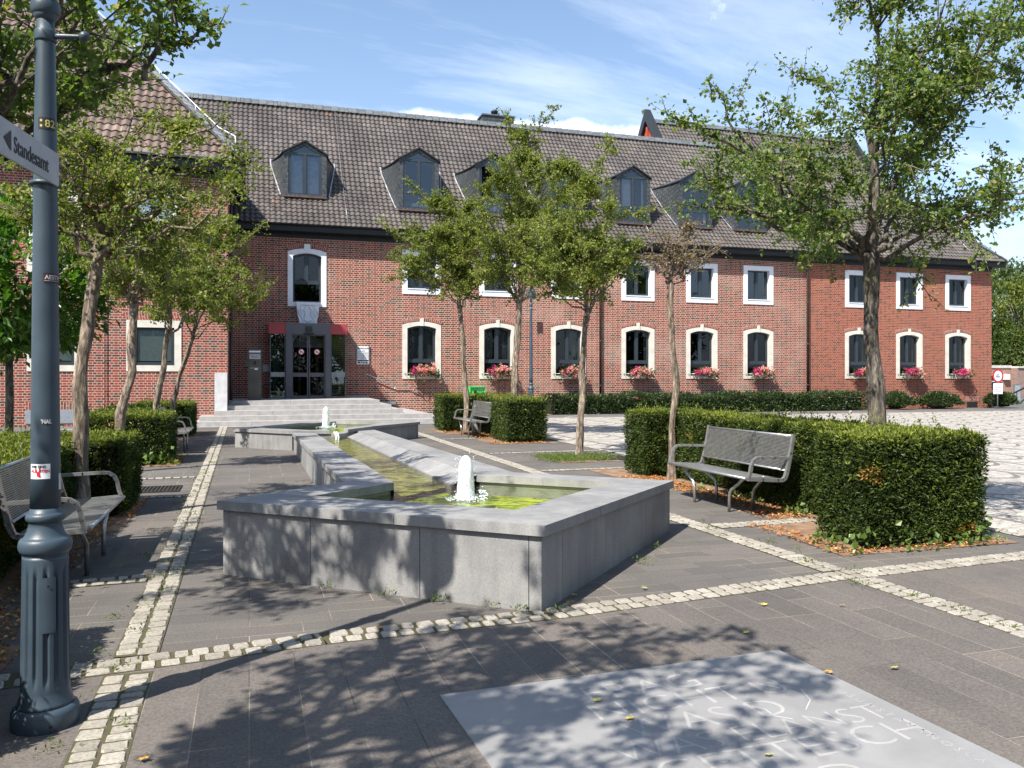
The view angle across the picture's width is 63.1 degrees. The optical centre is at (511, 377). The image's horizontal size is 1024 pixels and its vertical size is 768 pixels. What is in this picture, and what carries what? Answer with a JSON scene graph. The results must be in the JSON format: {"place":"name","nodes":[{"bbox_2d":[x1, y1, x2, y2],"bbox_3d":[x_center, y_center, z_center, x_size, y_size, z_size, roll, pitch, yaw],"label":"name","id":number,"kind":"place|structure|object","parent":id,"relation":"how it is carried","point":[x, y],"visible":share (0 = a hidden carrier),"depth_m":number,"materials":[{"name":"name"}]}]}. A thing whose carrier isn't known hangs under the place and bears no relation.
{"place":"outdoors","nodes":[
{"label":"outdoors","id":0,"kind":"place"},
{"bbox_2d":[2,427,72,431],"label":"wing path","id":1,"kind":"structure","parent":0,"point":[28,429],"depth_m":25.47,"materials":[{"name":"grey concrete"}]},
{"bbox_2d":[0,181,120,431],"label":"magnolia tree","id":2,"kind":"object","parent":1,"relation":"on","point":[15,330],"visible":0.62,"depth_m":17.17,"materials":[{"name":"green plant"}]},
{"bbox_2d":[0,560,1023,767],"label":"front paving","id":3,"kind":"structure","parent":0,"point":[371,703],"depth_m":4.52,"materials":[{"name":"grey stone"}]},
{"bbox_2d":[10,0,89,736],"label":"lamp post","id":4,"kind":"object","parent":3,"relation":"on","point":[48,701],"visible":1,"depth_m":3.79,"materials":[{"name":"grey metal"}]},
{"bbox_2d":[0,115,61,188],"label":"direction sign","id":5,"kind":"object","parent":4,"relation":"attached to","point":[22,148],"visible":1,"depth_m":3.48,"materials":[{"name":"white metal"}]},
{"bbox_2d":[41,577,55,633],"bbox_3d":[-2.093,1.030,3.762,0.061,0.250,0.008,0,0,-36],"label":"access door","id":6,"kind":"structure","parent":4,"relation":"in","point":[48,595],"depth_m":3.76,"materials":[{"name":"blue paint"}]},
{"bbox_2d":[62,671,152,767],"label":"cobble strip","id":7,"kind":"object","parent":3,"relation":"on","point":[103,712],"visible":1,"depth_m":3.82,"materials":[{"name":"stone"}]},
{"bbox_2d":[0,551,1023,688],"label":"cobble strip","id":8,"kind":"object","parent":3,"relation":"on","point":[289,642],"visible":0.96,"depth_m":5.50,"materials":[{"name":"stone"}]},
{"bbox_2d":[440,650,1023,767],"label":"lettered slab","id":9,"kind":"structure","parent":3,"relation":"in","point":[747,711],"depth_m":3.82,"materials":[{"name":"grey stone"}]},
{"bbox_2d":[851,577,1023,637],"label":"cobble strip","id":10,"kind":"object","parent":3,"relation":"on","point":[974,617],"visible":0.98,"depth_m":5.78,"materials":[{"name":"stone"}]},
{"bbox_2d":[0,407,1023,674],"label":"square paving","id":11,"kind":"structure","parent":0,"point":[210,609],"depth_m":7.05,"materials":[{"name":"grey stone"}]},
{"bbox_2d":[0,456,124,575],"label":"steel bench","id":12,"kind":"object","parent":11,"relation":"on","point":[83,516],"visible":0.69,"depth_m":6.62,"materials":[{"name":"grey metal"}]},
{"bbox_2d":[0,498,145,671],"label":"soil bed","id":13,"kind":"object","parent":11,"relation":"in","point":[118,525],"visible":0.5,"depth_m":6.84,"materials":[{"name":"brown soil"}]},
{"bbox_2d":[0,419,146,606],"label":"clipped hedge","id":14,"kind":"object","parent":13,"relation":"on","point":[117,453],"visible":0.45,"depth_m":9.47,"materials":[{"name":"green plant"}]},
{"bbox_2d":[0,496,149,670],"bbox_3d":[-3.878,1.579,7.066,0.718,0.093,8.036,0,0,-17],"label":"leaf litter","id":15,"kind":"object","parent":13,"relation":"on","point":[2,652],"visible":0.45,"depth_m":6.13,"materials":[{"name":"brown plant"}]},
{"bbox_2d":[0,0,247,156],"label":"field maple tree","id":16,"kind":"object","parent":13,"relation":"on","point":[71,54],"visible":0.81,"depth_m":5.88,"materials":[{"name":"green plant"}]},
{"bbox_2d":[0,84,277,498],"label":"gnarled tree","id":17,"kind":"object","parent":13,"relation":"on","point":[102,247],"visible":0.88,"depth_m":9.11,"materials":[{"name":"green plant"}]},
{"bbox_2d":[69,574,147,587],"bbox_3d":[-3.158,1.590,6.522,0.559,0.012,0.242,0,0,-21],"label":"cobble strip","id":18,"kind":"object","parent":11,"relation":"on","point":[111,581],"visible":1,"depth_m":6.51,"materials":[{"name":"stone"}]},
{"bbox_2d":[140,485,182,492],"bbox_3d":[-5.041,1.587,11.832,0.640,0.017,0.624,0,0,-17],"label":"drain grate","id":19,"kind":"object","parent":11,"relation":"on","point":[155,489],"visible":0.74,"depth_m":11.84,"materials":[{"name":"metal"}]},
{"bbox_2d":[113,427,227,657],"bbox_3d":[-5.701,1.590,15.757,0.251,0.013,23.069,0,0,-18],"label":"cobble strip","id":20,"kind":"object","parent":11,"relation":"on","point":[132,637],"visible":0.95,"depth_m":6.67,"materials":[{"name":"stone"}]},
{"bbox_2d":[140,432,201,466],"bbox_3d":[-8.452,1.594,19.407,1.950,0.001,9.900,0,0,-17],"label":"soil bed","id":21,"kind":"object","parent":11,"relation":"in","point":[191,436],"visible":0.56,"depth_m":16.88,"materials":[{"name":"brown soil"}]},
{"bbox_2d":[89,399,179,463],"bbox_3d":[-7.870,1.049,17.662,1.832,1.137,5.831,0,0,-17],"label":"clipped hedge","id":22,"kind":"object","parent":21,"relation":"on","point":[157,428],"visible":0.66,"depth_m":15.21,"materials":[{"name":"green plant"}]},
{"bbox_2d":[64,191,211,431],"bbox_3d":[-6.155,-0.758,13.858,2.166,4.716,2.127,0,0,-17],"label":"gnarled tree","id":23,"kind":"object","parent":21,"relation":"on","point":[119,285],"visible":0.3,"depth_m":13.81,"materials":[{"name":"green plant"}]},
{"bbox_2d":[141,443,186,465],"bbox_3d":[-6.527,1.394,15.106,1.071,0.412,1.510,0,0,43],"label":"ivy","id":24,"kind":"object","parent":21,"relation":"on","point":[174,460],"visible":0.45,"depth_m":15.04,"materials":[{"name":"green plant"}]},
{"bbox_2d":[132,397,198,435],"bbox_3d":[-9.541,1.053,23.042,1.662,1.097,2.221,0,0,-17],"label":"clipped hedge","id":25,"kind":"object","parent":21,"relation":"on","point":[187,407],"visible":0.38,"depth_m":22.38,"materials":[{"name":"green plant"}]},
{"bbox_2d":[139,210,239,411],"bbox_3d":[-7.039,-0.995,17.821,2.324,5.190,1.902,0,0,-17],"label":"gnarled tree","id":26,"kind":"object","parent":21,"relation":"on","point":[156,312],"visible":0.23,"depth_m":17.78,"materials":[{"name":"green plant"}]},
{"bbox_2d":[163,209,277,410],"bbox_3d":[-7.706,-1.387,21.585,3.043,5.974,2.895,0,0,22],"label":"gnarled tree","id":27,"kind":"object","parent":21,"relation":"on","point":[228,243],"visible":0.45,"depth_m":21.76,"materials":[{"name":"green plant"}]},
{"bbox_2d":[155,406,193,451],"bbox_3d":[-7.307,1.125,18.090,0.650,0.952,1.878,0,0,-17],"label":"steel bench","id":28,"kind":"object","parent":11,"relation":"on","point":[184,430],"visible":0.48,"depth_m":17.97,"materials":[{"name":"grey metal"}]},
{"bbox_2d":[196,395,434,426],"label":"entrance steps","id":29,"kind":"structure","parent":11,"relation":"on","point":[261,412],"depth_m":28.98,"materials":[{"name":"grey stone"}]},
{"bbox_2d":[215,373,226,410],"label":"stone block","id":30,"kind":"structure","parent":29,"relation":"on","point":[220,391],"depth_m":28.29,"materials":[{"name":"stone"}]},
{"bbox_2d":[245,349,260,399],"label":"letterbox pillar","id":31,"kind":"structure","parent":29,"relation":"on","point":[253,362],"depth_m":30.10,"materials":[{"name":"metal"}]},
{"bbox_2d":[217,407,673,611],"bbox_3d":[-2.391,1.156,14.101,4.640,0.908,17.765,0,0,-17],"label":"fountain","id":32,"kind":"object","parent":11,"relation":"on","point":[465,529],"visible":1,"depth_m":6.56,"materials":[{"name":"grey concrete"}]},
{"bbox_2d":[453,400,491,436],"bbox_3d":[-1.079,1.125,22.675,0.650,0.952,1.878,0,0,-17],"label":"steel bench","id":33,"kind":"object","parent":11,"relation":"on","point":[470,420],"visible":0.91,"depth_m":22.57,"materials":[{"name":"grey metal"}]},
{"bbox_2d":[318,538,660,614],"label":"weeds","id":34,"kind":"object","parent":11,"relation":"on","point":[434,598],"visible":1,"depth_m":5.91,"materials":[{"name":"green plant"}]},
{"bbox_2d":[428,429,557,443],"bbox_3d":[-0.732,1.594,22.942,2.000,0.001,6.200,0,0,-17],"label":"soil bed","id":35,"kind":"object","parent":11,"relation":"in","point":[489,440],"visible":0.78,"depth_m":21.01,"materials":[{"name":"brown soil"}]},
{"bbox_2d":[376,175,501,432],"bbox_3d":[-2.023,-2.111,23.977,3.608,7.421,3.364,0,0,-17],"label":"maple tree","id":36,"kind":"object","parent":35,"relation":"on","point":[455,267],"visible":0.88,"depth_m":23.68,"materials":[{"name":"green plant"}]},
{"bbox_2d":[431,390,548,441],"bbox_3d":[-0.640,0.997,23.081,2.071,1.291,6.080,0,0,-17],"label":"clipped hedge","id":37,"kind":"object","parent":35,"relation":"on","point":[514,418],"visible":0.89,"depth_m":20.73,"materials":[{"name":"green plant"}]},
{"bbox_2d":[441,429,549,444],"bbox_3d":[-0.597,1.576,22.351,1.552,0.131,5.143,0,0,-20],"label":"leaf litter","id":38,"kind":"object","parent":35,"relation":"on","point":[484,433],"visible":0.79,"depth_m":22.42,"materials":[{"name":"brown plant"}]},
{"bbox_2d":[455,104,577,396],"bbox_3d":[0.282,-2.823,22.069,3.489,8.847,3.541,0,0,-17],"label":"maple tree","id":39,"kind":"object","parent":35,"relation":"on","point":[525,161],"visible":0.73,"depth_m":21.79,"materials":[{"name":"green plant"}]},
{"bbox_2d":[13,453,1017,758],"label":"joint weeds","id":40,"kind":"object","parent":11,"relation":"on","point":[191,539],"visible":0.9,"depth_m":6.40,"materials":[{"name":"green plant"}]},
{"bbox_2d":[515,450,622,462],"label":"grass","id":41,"kind":"structure","parent":11,"relation":"in","point":[570,457],"depth_m":16.09,"materials":[{"name":"green plant"}]},
{"bbox_2d":[505,132,655,454],"bbox_3d":[1.279,-1.580,16.340,2.771,6.360,2.541,0,0,33],"label":"maple tree","id":42,"kind":"object","parent":41,"relation":"on","point":[572,267],"visible":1,"depth_m":16.11,"materials":[{"name":"green plant"}]},
{"bbox_2d":[418,432,845,571],"bbox_3d":[-0.742,1.590,17.615,0.265,0.013,22.550,0,0,-17],"label":"cobble strip","id":43,"kind":"object","parent":11,"relation":"on","point":[692,523],"visible":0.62,"depth_m":8.43,"materials":[{"name":"stone"}]},
{"bbox_2d":[668,425,795,511],"bbox_3d":[2.660,1.125,10.349,0.650,0.952,1.878,0,0,-17],"label":"steel bench","id":44,"kind":"object","parent":11,"relation":"on","point":[749,475],"visible":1,"depth_m":10.23,"materials":[{"name":"grey metal"}]},
{"bbox_2d":[709,521,813,527],"bbox_3d":[2.760,1.594,9.122,1.251,0.001,0.244,0,0,-19],"label":"joint bed","id":45,"kind":"object","parent":11,"relation":"on","point":[754,525],"visible":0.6,"depth_m":9.02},
{"bbox_2d":[711,518,815,527],"bbox_3d":[2.765,1.590,9.121,1.232,0.012,0.267,0,0,-17],"label":"cobble strip","id":46,"kind":"object","parent":45,"relation":"on","point":[743,524],"visible":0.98,"depth_m":9.11,"materials":[{"name":"stone"}]},
{"bbox_2d":[590,468,1017,555],"bbox_3d":[2.862,1.594,11.126,2.050,0.001,7.100,0,0,-17],"label":"soil bed","id":47,"kind":"object","parent":11,"relation":"in","point":[805,528],"visible":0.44,"depth_m":8.73,"materials":[{"name":"brown soil"}]},
{"bbox_2d":[636,217,733,478],"bbox_3d":[2.708,-0.485,13.018,1.558,4.170,1.694,0,0,20],"label":"hawthorn tree","id":48,"kind":"object","parent":47,"relation":"on","point":[680,260],"visible":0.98,"depth_m":13.04,"materials":[{"name":"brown plant"}]},
{"bbox_2d":[684,478,812,516],"bbox_3d":[2.986,1.485,10.597,0.424,0.224,2.665,0,0,-16],"label":"ivy","id":49,"kind":"object","parent":47,"relation":"on","point":[779,509],"visible":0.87,"depth_m":9.80,"materials":[{"name":"green plant"}]},
{"bbox_2d":[621,400,991,548],"bbox_3d":[3.266,0.987,11.002,1.688,1.271,6.702,0,0,-12],"label":"clipped hedge","id":50,"kind":"object","parent":47,"relation":"on","point":[847,477],"visible":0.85,"depth_m":8.10,"materials":[{"name":"green plant"}]},
{"bbox_2d":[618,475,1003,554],"bbox_3d":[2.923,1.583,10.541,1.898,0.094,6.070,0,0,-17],"label":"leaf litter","id":51,"kind":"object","parent":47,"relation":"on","point":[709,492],"visible":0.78,"depth_m":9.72,"materials":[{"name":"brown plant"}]},
{"bbox_2d":[641,0,1023,427],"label":"field maple tree","id":52,"kind":"object","parent":47,"relation":"on","point":[919,98],"visible":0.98,"depth_m":8.54,"materials":[{"name":"green plant"}]},
{"bbox_2d":[809,517,1007,555],"bbox_3d":[3.865,1.459,7.983,2.150,0.283,0.893,0,0,-17],"label":"ivy","id":53,"kind":"object","parent":47,"relation":"on","point":[854,545],"visible":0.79,"depth_m":7.81,"materials":[{"name":"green plant"}]},
{"bbox_2d":[886,390,917,408],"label":"laurel shrub","id":54,"kind":"object","parent":11,"relation":"on","point":[897,399],"visible":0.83,"depth_m":41.01,"materials":[{"name":"green plant"}]},
{"bbox_2d":[914,390,966,407],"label":"laurel shrub","id":55,"kind":"object","parent":11,"relation":"on","point":[940,399],"visible":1,"depth_m":41.80,"materials":[{"name":"green plant"}]},
{"bbox_2d":[982,391,1021,406],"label":"laurel shrub","id":56,"kind":"object","parent":11,"relation":"on","point":[1005,399],"visible":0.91,"depth_m":43.03,"materials":[{"name":"green plant"}]},
{"bbox_2d":[64,0,1023,345],"label":"sky","id":57,"kind":"structure","parent":0,"point":[601,61],"materials":[{"name":"blue"}]},
{"bbox_2d":[547,409,896,414],"bbox_3d":[5.312,1.591,37.194,28.500,0.001,1.350,0,0,-17],"label":"soil bed","id":58,"kind":"object","parent":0,"point":[751,411],"visible":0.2,"depth_m":38.75,"materials":[{"name":"brown soil"}]},
{"bbox_2d":[541,388,867,414],"bbox_3d":[9.239,1.118,38.331,16.470,1.202,1.618,0,0,-17],"label":"laurel hedge","id":59,"kind":"object","parent":58,"relation":"on","point":[561,403],"visible":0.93,"depth_m":37.91,"materials":[{"name":"green plant"}]},
{"bbox_2d":[638,109,869,252],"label":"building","id":60,"kind":"structure","parent":0,"point":[650,126],"depth_m":54.71,"materials":[{"name":"brown tile"}]},
{"bbox_2d":[546,410,1023,533],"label":"cobblestone pavement","id":61,"kind":"structure","parent":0,"point":[1003,431],"depth_m":22.46,"materials":[{"name":"stone"}]},
{"bbox_2d":[546,408,1023,417],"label":"asphalt path","id":62,"kind":"structure","parent":0,"point":[796,412],"depth_m":38.87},
{"bbox_2d":[526,287,535,396],"bbox_3d":[0.778,-1.063,34.009,0.441,5.327,0.433,0,0,-35],"label":"lamp post","id":63,"kind":"object","parent":62,"relation":"on","point":[530,387],"visible":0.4,"depth_m":33.95,"materials":[{"name":"grey metal"}]},
{"bbox_2d":[992,369,1003,408],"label":"traffic sign","id":64,"kind":"object","parent":62,"relation":"on","point":[997,375],"visible":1,"depth_m":42.40,"materials":[{"name":"metal"}]},
{"bbox_2d":[992,365,1023,396],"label":"brick building","id":65,"kind":"structure","parent":0,"point":[1013,375],"depth_m":66.83,"materials":[{"name":"paint"}]},
{"bbox_2d":[992,397,1023,406],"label":"ground","id":66,"kind":"structure","parent":0,"point":[1019,405],"depth_m":47.85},
{"bbox_2d":[0,0,248,426],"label":"side wing","id":67,"kind":"structure","parent":66,"relation":"on","point":[211,354],"depth_m":28.05,"materials":[{"name":"red brick"}]},
{"bbox_2d":[59,345,73,364],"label":"window","id":68,"kind":"structure","parent":67,"relation":"in","point":[64,357],"depth_m":27.29,"materials":[{"name":"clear glass"}]},
{"bbox_2d":[136,327,173,364],"bbox_3d":[-12.044,-1.037,28.066,1.270,1.270,0.077,0,0,-17],"label":"window","id":69,"kind":"structure","parent":67,"relation":"in","point":[145,333],"depth_m":28.06,"materials":[{"name":"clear glass"}]},
{"bbox_2d":[94,92,1008,413],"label":"town hall","id":70,"kind":"structure","parent":66,"relation":"on","point":[336,186],"depth_m":37.90,"materials":[{"name":"red brick"}]},
{"bbox_2d":[293,254,320,302],"bbox_3d":[-8.346,-4.020,33.884,1.120,1.980,0.199,0,0,-17],"label":"window","id":71,"kind":"structure","parent":70,"relation":"in","point":[306,267],"depth_m":33.82,"materials":[{"name":"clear glass"}]},
{"bbox_2d":[356,345,368,363],"bbox_3d":[-6.107,-0.919,34.284,0.573,0.772,0.052,0,0,-17],"label":"wall sign","id":72,"kind":"object","parent":70,"relation":"attached to","point":[362,354],"visible":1,"depth_m":34.26,"materials":[{"name":"white plastic"}]},
{"bbox_2d":[407,326,434,375],"bbox_3d":[-3.872,-1.120,35.295,1.230,2.100,0.199,0,0,-17],"label":"window","id":73,"kind":"structure","parent":70,"relation":"in","point":[420,339],"depth_m":35.21,"materials":[{"name":"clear glass"}]},
{"bbox_2d":[408,257,434,288],"bbox_3d":[-3.872,-4.415,35.295,1.210,1.410,0.199,0,0,-17],"label":"window","id":74,"kind":"structure","parent":70,"relation":"in","point":[410,282],"depth_m":35.21,"materials":[{"name":"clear glass"}]},
{"bbox_2d":[404,361,440,382],"bbox_3d":[-3.714,-0.201,34.787,1.486,0.932,0.800,0,0,-17],"label":"flower box","id":75,"kind":"object","parent":70,"relation":"attached to","point":[426,372],"visible":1,"depth_m":34.69,"materials":[{"name":"metal"}]},
{"bbox_2d":[481,363,511,380],"bbox_3d":[-0.532,-0.233,35.772,1.485,0.814,0.808,0,0,-17],"label":"flower box","id":76,"kind":"object","parent":70,"relation":"attached to","point":[501,371],"visible":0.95,"depth_m":35.66,"materials":[{"name":"metal"}]},
{"bbox_2d":[484,259,508,290],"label":"window","id":77,"kind":"structure","parent":70,"relation":"in","point":[493,288],"depth_m":36.20,"materials":[{"name":"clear glass"}]},
{"bbox_2d":[484,327,509,375],"bbox_3d":[-0.695,-1.120,36.296,1.230,2.100,0.199,0,0,-17],"label":"window","id":78,"kind":"structure","parent":70,"relation":"in","point":[496,339],"depth_m":36.21,"materials":[{"name":"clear glass"}]},
{"bbox_2d":[556,329,579,375],"bbox_3d":[2.438,-1.120,37.284,1.230,2.100,0.199,0,0,-17],"label":"window","id":79,"kind":"structure","parent":70,"relation":"in","point":[567,340],"depth_m":37.20,"materials":[{"name":"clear glass"}]},
{"bbox_2d":[553,364,586,382],"bbox_3d":[2.577,-0.186,36.836,1.486,0.850,0.772,0,0,-17],"label":"flower box","id":80,"kind":"object","parent":70,"relation":"attached to","point":[571,372],"visible":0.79,"depth_m":36.65,"materials":[{"name":"metal"}]},
{"bbox_2d":[626,330,647,375],"bbox_3d":[5.680,-1.120,38.306,1.230,2.100,0.199,0,0,-17],"label":"window","id":81,"kind":"structure","parent":70,"relation":"in","point":[636,340],"depth_m":38.23,"materials":[{"name":"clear glass"}]},
{"bbox_2d":[626,266,647,295],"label":"window","id":82,"kind":"structure","parent":70,"relation":"in","point":[629,286],"depth_m":38.30,"materials":[{"name":"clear glass"}]},
{"bbox_2d":[623,365,656,381],"bbox_3d":[5.843,-0.176,37.765,1.476,0.772,0.723,0,0,-17],"label":"flower box","id":83,"kind":"object","parent":70,"relation":"attached to","point":[642,372],"visible":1,"depth_m":37.69,"materials":[{"name":"metal"}]},
{"bbox_2d":[690,331,711,375],"bbox_3d":[8.842,-1.120,39.243,1.230,2.100,0.084,0,0,-17],"label":"window","id":84,"kind":"structure","parent":70,"relation":"in","point":[700,341],"depth_m":39.22,"materials":[{"name":"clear glass"}]},
{"bbox_2d":[691,268,710,297],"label":"window","id":85,"kind":"structure","parent":70,"relation":"in","point":[699,273],"depth_m":39.26,"materials":[{"name":"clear glass"}]},
{"bbox_2d":[688,365,719,381],"bbox_3d":[8.980,-0.144,38.786,1.480,0.844,0.709,0,0,-17],"label":"flower box","id":86,"kind":"object","parent":70,"relation":"attached to","point":[706,372],"visible":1,"depth_m":38.69,"materials":[{"name":"metal"}]},
{"bbox_2d":[748,332,766,375],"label":"window","id":87,"kind":"structure","parent":70,"relation":"in","point":[757,341],"depth_m":40.14,"materials":[{"name":"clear glass"}]},
{"bbox_2d":[748,271,766,299],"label":"window","id":88,"kind":"structure","parent":70,"relation":"in","point":[755,272],"depth_m":40.14,"materials":[{"name":"grey glass"}]},
{"bbox_2d":[749,364,775,380],"bbox_3d":[11.920,-0.201,39.692,1.467,0.861,0.694,0,0,-22],"label":"flower box","id":89,"kind":"object","parent":70,"relation":"attached to","point":[763,373],"visible":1,"depth_m":39.58,"materials":[{"name":"metal"}]},
{"bbox_2d":[849,275,863,302],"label":"window","id":90,"kind":"structure","parent":70,"relation":"in","point":[856,288],"depth_m":41.89,"materials":[{"name":"clear glass"}]},
{"bbox_2d":[849,334,865,375],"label":"window","id":91,"kind":"structure","parent":70,"relation":"in","point":[857,360],"depth_m":41.89,"materials":[{"name":"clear glass"}]},
{"bbox_2d":[850,366,865,379],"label":"flower box","id":92,"kind":"object","parent":70,"relation":"attached to","point":[860,373],"visible":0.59,"depth_m":41.30,"materials":[{"name":"metal"}]},
{"bbox_2d":[900,277,915,304],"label":"window","id":93,"kind":"structure","parent":70,"relation":"in","point":[905,288],"depth_m":42.83,"materials":[{"name":"clear glass"}]},
{"bbox_2d":[900,335,916,375],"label":"window","id":94,"kind":"structure","parent":70,"relation":"in","point":[908,343],"depth_m":42.85,"materials":[{"name":"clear glass"}]},
{"bbox_2d":[898,363,927,379],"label":"flower box","id":95,"kind":"object","parent":70,"relation":"attached to","point":[911,373],"visible":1,"depth_m":42.27,"materials":[{"name":"metal"}]},
{"bbox_2d":[949,280,963,305],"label":"window","id":96,"kind":"structure","parent":70,"relation":"in","point":[956,287],"depth_m":43.80,"materials":[{"name":"clear glass"}]},
{"bbox_2d":[949,336,964,375],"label":"window","id":97,"kind":"structure","parent":70,"relation":"in","point":[956,343],"depth_m":43.80,"materials":[{"name":"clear glass"}]},
{"bbox_2d":[947,366,976,379],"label":"flower box","id":98,"kind":"object","parent":70,"relation":"attached to","point":[963,372],"visible":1,"depth_m":43.21,"materials":[{"name":"metal"}]},
{"bbox_2d":[992,256,1023,363],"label":"broadleaf tree","id":99,"kind":"object","parent":66,"relation":"on","point":[1018,265],"visible":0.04,"depth_m":87.97,"materials":[{"name":"green plant"}]},
{"bbox_2d":[992,314,1023,365],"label":"tree","id":100,"kind":"object","parent":66,"relation":"on","point":[1001,351],"visible":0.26,"depth_m":77.17,"materials":[{"name":"green plant"}]},
{"bbox_2d":[992,259,1023,364],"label":"broadleaf tree","id":101,"kind":"object","parent":66,"relation":"on","point":[1003,271],"visible":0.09,"depth_m":81.05,"materials":[{"name":"green plant"}]},
{"bbox_2d":[992,271,1023,365],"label":"birch tree","id":102,"kind":"object","parent":66,"relation":"on","point":[1000,313],"visible":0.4,"depth_m":78.99,"materials":[{"name":"green plant"}]},
{"bbox_2d":[1013,384,1023,402],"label":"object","id":103,"kind":"object","parent":66,"relation":"on","point":[1017,388],"visible":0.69,"depth_m":57.02,"materials":[{"name":"grey glass"}]},
{"label":"joint bed","id":104,"kind":"structure","parent":0,"visible":0},
{"bbox_2d":[546,437,1023,535],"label":"cobble strip","id":105,"kind":"object","parent":104,"relation":"on","point":[1002,531],"visible":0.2,"depth_m":8.82,"materials":[{"name":"stone"}]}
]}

